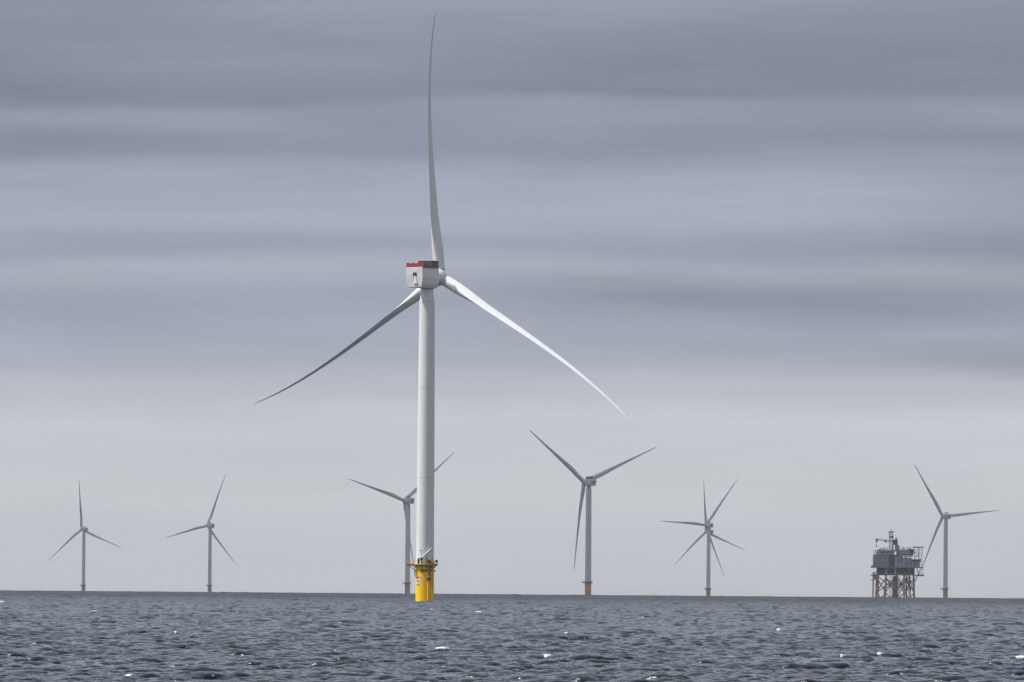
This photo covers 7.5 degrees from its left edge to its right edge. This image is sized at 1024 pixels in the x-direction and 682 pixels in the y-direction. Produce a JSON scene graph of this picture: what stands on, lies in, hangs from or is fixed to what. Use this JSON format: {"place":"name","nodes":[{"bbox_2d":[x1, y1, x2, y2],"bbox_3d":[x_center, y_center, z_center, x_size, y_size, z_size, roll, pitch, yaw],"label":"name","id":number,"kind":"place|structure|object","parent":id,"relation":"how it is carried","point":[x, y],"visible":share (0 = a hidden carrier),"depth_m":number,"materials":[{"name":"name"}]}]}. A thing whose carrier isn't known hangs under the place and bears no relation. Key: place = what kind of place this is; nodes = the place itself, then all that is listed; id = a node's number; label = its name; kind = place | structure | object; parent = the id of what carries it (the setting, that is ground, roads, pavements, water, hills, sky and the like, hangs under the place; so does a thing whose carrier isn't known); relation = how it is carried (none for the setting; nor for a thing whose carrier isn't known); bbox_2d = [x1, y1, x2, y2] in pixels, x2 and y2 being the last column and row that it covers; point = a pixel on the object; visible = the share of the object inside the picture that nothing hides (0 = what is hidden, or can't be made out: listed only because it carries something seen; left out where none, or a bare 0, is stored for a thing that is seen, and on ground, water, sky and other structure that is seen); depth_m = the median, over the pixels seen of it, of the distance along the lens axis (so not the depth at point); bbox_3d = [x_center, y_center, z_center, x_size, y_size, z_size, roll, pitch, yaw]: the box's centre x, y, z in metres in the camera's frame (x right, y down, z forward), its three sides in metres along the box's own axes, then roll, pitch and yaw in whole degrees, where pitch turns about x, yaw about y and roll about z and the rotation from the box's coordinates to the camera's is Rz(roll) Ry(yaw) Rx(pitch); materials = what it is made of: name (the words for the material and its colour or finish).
{"place":"outdoors","nodes":[
{"label":"outdoors","id":0,"kind":"place"},
{"bbox_2d":[0,590,1023,681],"bbox_3d":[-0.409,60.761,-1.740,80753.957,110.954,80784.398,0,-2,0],"label":"sea","id":1,"kind":"structure","parent":0,"point":[100,636],"depth_m":863.09,"materials":[{"name":"liquid"}]},
{"bbox_2d":[48,485,120,590],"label":"wind turbine","id":2,"kind":"object","parent":1,"relation":"in","point":[83,530],"visible":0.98,"depth_m":15261.90,"materials":[{"name":"metal"}]},
{"bbox_2d":[166,477,235,591],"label":"wind turbine","id":3,"kind":"object","parent":1,"relation":"in","point":[208,525],"visible":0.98,"depth_m":14287.58,"materials":[{"name":"metal"}]},
{"bbox_2d":[350,452,453,593],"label":"wind turbine","id":4,"kind":"object","parent":1,"relation":"in","point":[407,500],"visible":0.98,"depth_m":10330.92,"materials":[{"name":"metal"}]},
{"bbox_2d":[254,12,629,600],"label":"wind turbine","id":5,"kind":"object","parent":1,"relation":"in","point":[425,278],"visible":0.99,"depth_m":2998.09,"materials":[{"name":"white metal"}]},
{"bbox_2d":[529,430,655,594],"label":"wind turbine","id":6,"kind":"object","parent":1,"relation":"in","point":[589,481],"visible":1,"depth_m":8515.56,"materials":[{"name":"grey metal"}]},
{"bbox_2d":[662,480,736,595],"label":"wind turbine","id":7,"kind":"object","parent":1,"relation":"in","point":[707,525],"visible":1,"depth_m":13441.70,"materials":[{"name":"metal"}]},
{"bbox_2d":[675,491,743,563],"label":"wind turbine","id":8,"kind":"object","parent":1,"relation":"in","point":[705,531],"visible":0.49,"depth_m":14716.82,"materials":[{"name":"metal"}]},
{"bbox_2d":[870,531,923,597],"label":"offshore substation","id":9,"kind":"object","parent":1,"relation":"in","point":[887,562],"visible":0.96,"depth_m":7786.42,"materials":[{"name":"metal"}]},
{"bbox_2d":[914,464,997,597],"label":"wind turbine","id":10,"kind":"object","parent":1,"relation":"in","point":[945,517],"visible":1,"depth_m":11743.83,"materials":[{"name":"metal"}]},
{"bbox_2d":[0,0,1023,597],"label":"sky","id":11,"kind":"structure","parent":0,"point":[784,239],"materials":[{"name":"grey"}]}
]}

